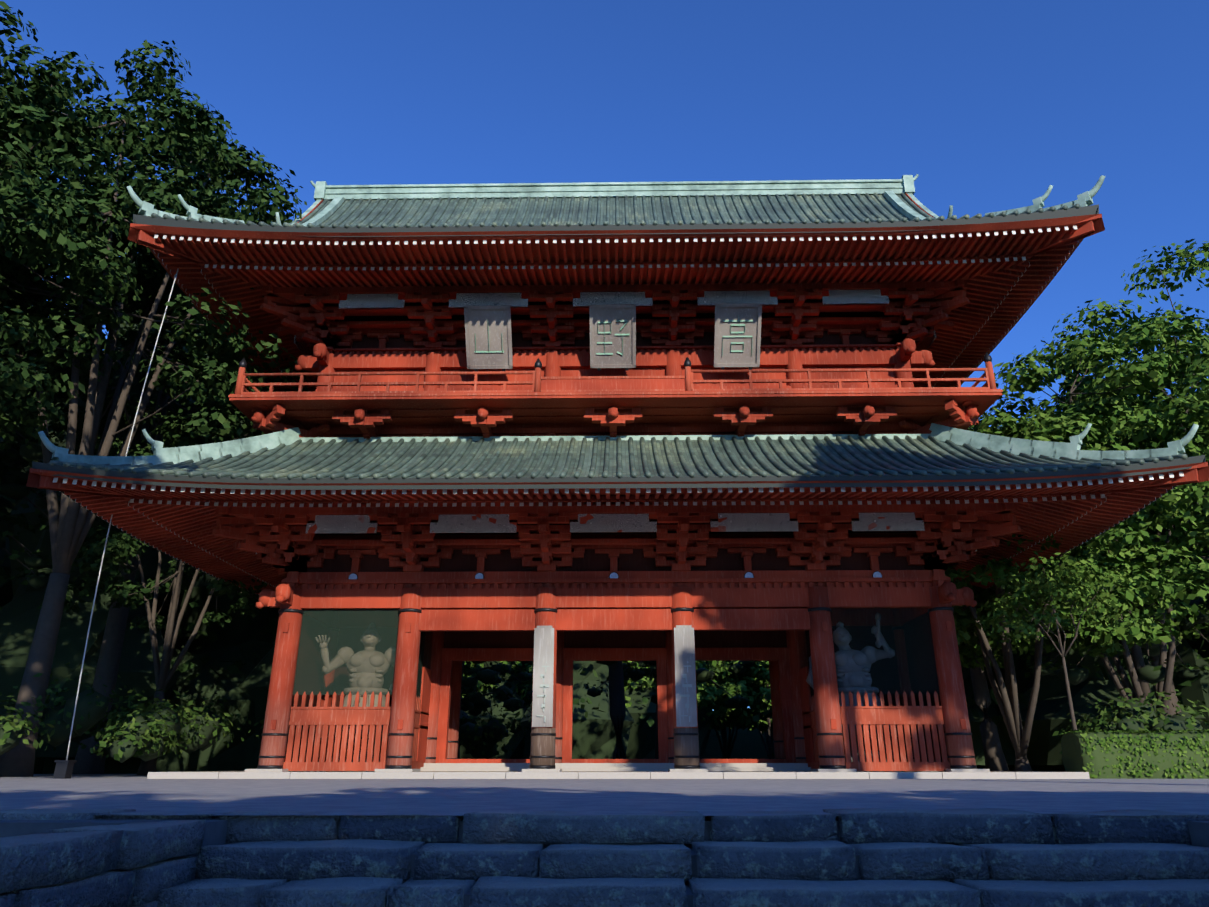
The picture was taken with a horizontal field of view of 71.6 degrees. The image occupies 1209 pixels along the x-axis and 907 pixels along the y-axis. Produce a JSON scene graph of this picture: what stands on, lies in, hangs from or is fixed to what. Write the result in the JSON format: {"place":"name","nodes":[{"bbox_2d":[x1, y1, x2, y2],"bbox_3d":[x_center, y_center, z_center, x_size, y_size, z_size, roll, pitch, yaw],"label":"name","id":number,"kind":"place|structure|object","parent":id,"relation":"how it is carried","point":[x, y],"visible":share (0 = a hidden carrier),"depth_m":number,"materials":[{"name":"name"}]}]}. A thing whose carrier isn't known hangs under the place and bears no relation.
{"place":"outdoors","nodes":[
{"label":"outdoors","id":0,"kind":"place"},
{"bbox_2d":[0,70,99,589],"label":"tree","id":1,"kind":"object","parent":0,"point":[11,487],"depth_m":39.10,"materials":[{"name":"green plant"}]},
{"bbox_2d":[0,1,138,449],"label":"tree","id":2,"kind":"object","parent":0,"point":[32,129],"depth_m":30.48,"materials":[{"name":"green plant"}]},
{"bbox_2d":[190,388,266,443],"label":"tree","id":3,"kind":"object","parent":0,"point":[215,410],"depth_m":44.87,"materials":[{"name":"green plant"}]},
{"bbox_2d":[458,661,532,758],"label":"tree","id":4,"kind":"object","parent":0,"point":[486,676],"depth_m":52.72,"materials":[{"name":"green plant"}]},
{"bbox_2d":[0,774,1208,815],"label":"road asphalt","id":5,"kind":"structure","parent":0,"point":[580,797],"depth_m":9.82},
{"bbox_2d":[53,760,76,778],"bbox_3d":[-15.664,9.152,24.302,0.420,0.500,0.380,0,-21,1],"label":"pole base","id":6,"kind":"object","parent":5,"relation":"on","point":[63,769],"visible":1,"depth_m":24.20,"materials":[{"name":"grey concrete"}]},
{"bbox_2d":[8,185,269,773],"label":"tree","id":7,"kind":"object","parent":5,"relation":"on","point":[107,669],"depth_m":40.79,"materials":[{"name":"green plant"}]},
{"bbox_2d":[0,40,313,776],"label":"tree","id":8,"kind":"object","parent":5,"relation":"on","point":[186,139],"depth_m":33.10,"materials":[{"name":"green plant"}]},
{"bbox_2d":[37,425,279,774],"bbox_3d":[-19.346,5.785,37.020,11.657,15.723,11.966,0,-21,1],"label":"tree","id":9,"kind":"object","parent":5,"relation":"on","point":[91,549],"depth_m":35.84,"materials":[{"name":"green plant"}]},
{"bbox_2d":[975,551,1156,730],"bbox_3d":[14.633,6.652,26.660,4.942,6.836,5.356,0,-21,1],"label":"tree","id":10,"kind":"object","parent":5,"relation":"on","point":[1026,583],"depth_m":26.72,"materials":[{"name":"green plant"}]},
{"bbox_2d":[945,408,1208,770],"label":"tree","id":11,"kind":"object","parent":5,"relation":"on","point":[1126,538],"depth_m":31.69,"materials":[{"name":"green plant"}]},
{"bbox_2d":[954,324,1208,717],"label":"tree","id":12,"kind":"object","parent":5,"relation":"on","point":[1160,430],"depth_m":34.28,"materials":[{"name":"green plant"}]},
{"bbox_2d":[1039,239,1208,639],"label":"tree","id":13,"kind":"object","parent":5,"relation":"on","point":[1173,329],"depth_m":39.49,"materials":[{"name":"green plant"}]},
{"bbox_2d":[0,0,1208,707],"label":"sky","id":14,"kind":"structure","parent":0,"point":[993,104],"materials":[{"name":"blue"}]},
{"bbox_2d":[596,661,696,758],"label":"tree","id":15,"kind":"object","parent":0,"point":[617,699],"depth_m":49.34,"materials":[{"name":"green plant"}]},
{"bbox_2d":[583,661,760,758],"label":"tree","id":16,"kind":"object","parent":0,"point":[703,675],"depth_m":54.55,"materials":[{"name":"green plant"}]},
{"bbox_2d":[720,661,766,674],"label":"tree","id":17,"kind":"object","parent":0,"point":[736,670],"depth_m":58.70,"materials":[{"name":"green plant"}]},
{"bbox_2d":[999,351,1208,714],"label":"tree","id":18,"kind":"object","parent":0,"point":[1077,675],"depth_m":38.15,"materials":[{"name":"green plant"}]},
{"bbox_2d":[1060,729,1208,778],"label":"hedge","id":19,"kind":"object","parent":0,"point":[1073,748],"depth_m":24.23,"materials":[{"name":"green plant"}]},
{"bbox_3d":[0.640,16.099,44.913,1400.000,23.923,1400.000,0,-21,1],"label":"terrain ground","id":20,"kind":"structure","parent":0,"visible":0},
{"bbox_2d":[462,661,525,697],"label":"tree","id":21,"kind":"object","parent":20,"relation":"on","point":[518,663],"visible":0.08,"depth_m":97.77,"materials":[{"name":"green plant"}]},
{"bbox_2d":[513,661,634,707],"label":"tree","id":22,"kind":"object","parent":20,"relation":"on","point":[529,682],"visible":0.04,"depth_m":97.20,"materials":[{"name":"green plant"}]},
{"bbox_2d":[0,657,1208,762],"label":"shrubs","id":23,"kind":"object","parent":20,"relation":"on","point":[154,730],"depth_m":29.98,"materials":[{"name":"green plant"}]},
{"bbox_2d":[0,808,1208,906],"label":"stone steps","id":24,"kind":"structure","parent":20,"relation":"on","point":[1113,858],"depth_m":5.22,"materials":[{"name":"grey stone"}]},
{"bbox_2d":[0,254,1208,773],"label":"background trees","id":25,"kind":"object","parent":20,"relation":"on","point":[246,690],"visible":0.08,"depth_m":47.53,"materials":[{"name":"green plant"}]},
{"bbox_2d":[0,176,1208,731],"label":"forest treeline leaves","id":26,"kind":"object","parent":25,"relation":"on","point":[996,720],"visible":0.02,"depth_m":49.08,"materials":[{"name":"green plant"}]},
{"bbox_2d":[0,819,1208,906],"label":"step joints","id":27,"kind":"object","parent":20,"relation":"on","point":[215,831],"visible":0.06,"depth_m":5.53,"materials":[{"name":"grey stone"}]},
{"bbox_2d":[217,771,1012,778],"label":"platform step","id":28,"kind":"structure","parent":20,"relation":"on","point":[599,771],"depth_m":27.38,"materials":[{"name":"grey stone"}]},
{"bbox_2d":[315,623,395,761],"bbox_3d":[-8.295,8.325,28.750,3.127,5.054,1.919,0,-21,1],"label":"nio statue","id":29,"kind":"object","parent":28,"relation":"on","point":[352,666],"visible":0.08,"depth_m":28.65,"materials":[{"name":"grey stone"}]},
{"bbox_2d":[806,612,897,771],"bbox_3d":[8.435,8.144,28.581,3.037,5.274,1.838,0,-21,1],"label":"nio statue","id":30,"kind":"object","parent":28,"relation":"on","point":[864,665],"visible":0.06,"depth_m":28.46,"materials":[{"name":"grey stone"}]},
{"bbox_2d":[147,763,1089,778],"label":"stone platform","id":31,"kind":"structure","parent":20,"relation":"on","point":[702,772],"depth_m":23.78,"materials":[{"name":"grey stone"}]},
{"bbox_2d":[26,193,1208,762],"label":"timber gate","id":32,"kind":"object","parent":31,"relation":"on","point":[952,305],"visible":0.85,"depth_m":28.28,"materials":[{"name":"red wood"}]},
{"bbox_2d":[66,268,178,759],"bbox_3d":[-15.229,1.487,26.430,0.306,16.355,1.602,16,-26,-36],"label":"lightning cable","id":33,"kind":"object","parent":32,"relation":"attached to","point":[110,524],"visible":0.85,"depth_m":26.05,"materials":[{"name":"grey metal"}]},
{"bbox_2d":[293,609,432,697],"bbox_3d":[-7.399,6.775,28.236,5.037,2.750,2.257,18,-27,-40],"label":"wire mesh screen","id":34,"kind":"object","parent":32,"relation":"attached to","point":[358,649],"visible":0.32,"depth_m":27.38,"materials":[{"name":"metal"}]},
{"bbox_2d":[464,303,761,368],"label":"sign plaques","id":35,"kind":"object","parent":32,"relation":"attached to","point":[495,320],"visible":1,"depth_m":29.91,"materials":[{"name":"grey wood"}]},
{"bbox_2d":[475,315,752,355],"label":"green plaque characters","id":36,"kind":"object","parent":35,"relation":"attached to","point":[604,333],"visible":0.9,"depth_m":29.89,"materials":[{"name":"paint"}]},
{"bbox_2d":[306,195,922,226],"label":"roof","id":37,"kind":"structure","parent":32,"relation":"attached to","point":[622,210],"depth_m":36.41,"materials":[{"name":"teal tile"}]},
{"bbox_2d":[532,625,696,726],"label":"pillar boards","id":38,"kind":"object","parent":32,"relation":"hanging from","point":[684,647],"visible":0.96,"depth_m":26.45,"materials":[{"name":"grey wood"}]},
{"bbox_2d":[537,661,691,721],"bbox_3d":[0.311,7.093,26.397,4.854,2.607,0.012,0,-21,1],"label":"lettering","id":39,"kind":"object","parent":38,"relation":"attached to","point":[683,685],"visible":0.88,"depth_m":26.27},
{"bbox_2d":[530,728,699,764],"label":"column bases","id":40,"kind":"object","parent":32,"relation":"attached to","point":[684,745],"visible":0.73,"depth_m":25.87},
{"bbox_2d":[294,290,935,355],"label":"white wall panels","id":41,"kind":"object","parent":32,"relation":"attached to","point":[601,298],"visible":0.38,"depth_m":29.94,"materials":[{"name":"white paint"}]},
{"bbox_2d":[316,349,913,391],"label":"columns","id":42,"kind":"structure","parent":32,"relation":"on","point":[672,367],"depth_m":30.66,"materials":[{"name":"red wood"}]},
{"bbox_2d":[228,361,1002,770],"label":"railings","id":43,"kind":"object","parent":32,"relation":"attached to","point":[874,717],"visible":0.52,"depth_m":26.61,"materials":[{"name":"red wood"}]},
{"bbox_2d":[239,352,991,768],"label":"metal fittings","id":44,"kind":"object","parent":32,"relation":"attached to","point":[539,364],"visible":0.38,"depth_m":26.10,"materials":[{"name":"metal"}]},
{"bbox_2d":[349,572,881,578],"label":"gate porcelain discs","id":45,"kind":"object","parent":32,"relation":"attached to","point":[615,575],"visible":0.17,"depth_m":27.85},
{"bbox_2d":[151,192,1079,227],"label":"gate upper roof tile ribs","id":46,"kind":"object","parent":32,"relation":"attached to","point":[780,220],"visible":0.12,"depth_m":35.59,"materials":[{"name":"teal tile"}]},
{"bbox_2d":[285,299,947,761],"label":"dark gate boards","id":47,"kind":"object","parent":32,"relation":"attached to","point":[503,561],"visible":0.1,"depth_m":30.39,"materials":[{"name":"wood"}]},
{"bbox_2d":[39,439,1193,477],"bbox_3d":[0.380,2.551,32.845,32.800,3.150,19.300,0,-21,1],"label":"lower roof","id":48,"kind":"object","parent":32,"relation":"attached to","point":[625,458],"visible":0.1,"depth_m":27.26,"materials":[{"name":"green tile"}]},
{"bbox_2d":[256,512,976,553],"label":"wall panels","id":49,"kind":"object","parent":32,"relation":"attached to","point":[725,522],"visible":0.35,"depth_m":26.75,"materials":[{"name":"white paint"}]},
{"bbox_2d":[258,586,975,764],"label":"columns","id":50,"kind":"structure","parent":32,"relation":"attached to","point":[824,674],"depth_m":27.10,"materials":[{"name":"red wood"}]},
{"bbox_2d":[38,174,1198,464],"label":"gate ridges and ornaments","id":51,"kind":"object","parent":32,"relation":"attached to","point":[890,190],"visible":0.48,"depth_m":29.41},
{"bbox_2d":[53,225,1183,594],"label":"rafter ends","id":52,"kind":"object","parent":32,"relation":"attached to","point":[495,491],"visible":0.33,"depth_m":24.94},
{"bbox_2d":[49,435,1187,479],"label":"gate lower roof tile ribs","id":53,"kind":"object","parent":32,"relation":"attached to","point":[208,466],"visible":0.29,"depth_m":25.82,"materials":[{"name":"green tile"}]},
{"bbox_2d":[32,204,1205,578],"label":"roof eaves","id":54,"kind":"object","parent":32,"relation":"attached to","point":[1070,212],"visible":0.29,"depth_m":23.40,"materials":[{"name":"red wood"}]},
{"bbox_2d":[798,607,939,693],"bbox_3d":[8.063,6.687,28.001,2.257,2.750,5.037,19,-28,-41],"label":"wire mesh screen","id":55,"kind":"object","parent":32,"relation":"attached to","point":[880,649],"visible":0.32,"depth_m":27.12,"materials":[{"name":"metal"}]},
{"bbox_2d":[623,661,735,726],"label":"tree","id":56,"kind":"object","parent":20,"relation":"on","point":[703,694],"visible":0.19,"depth_m":97.55,"materials":[{"name":"green plant"}]},
{"bbox_2d":[706,665,747,729],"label":"tree","id":57,"kind":"object","parent":20,"relation":"on","point":[729,718],"depth_m":108.08,"materials":[{"name":"green plant"}]},
{"bbox_2d":[696,661,771,758],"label":"tree","id":58,"kind":"object","parent":20,"relation":"on","point":[745,722],"depth_m":102.20,"materials":[{"name":"green plant"}]},
{"bbox_2d":[696,661,773,758],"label":"tree","id":59,"kind":"object","parent":20,"relation":"on","point":[738,685],"depth_m":99.26,"materials":[{"name":"green plant"}]},
{"bbox_2d":[966,406,1045,770],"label":"tree","id":60,"kind":"object","parent":20,"relation":"on","point":[995,759],"depth_m":42.24,"materials":[{"name":"plant"}]}
]}

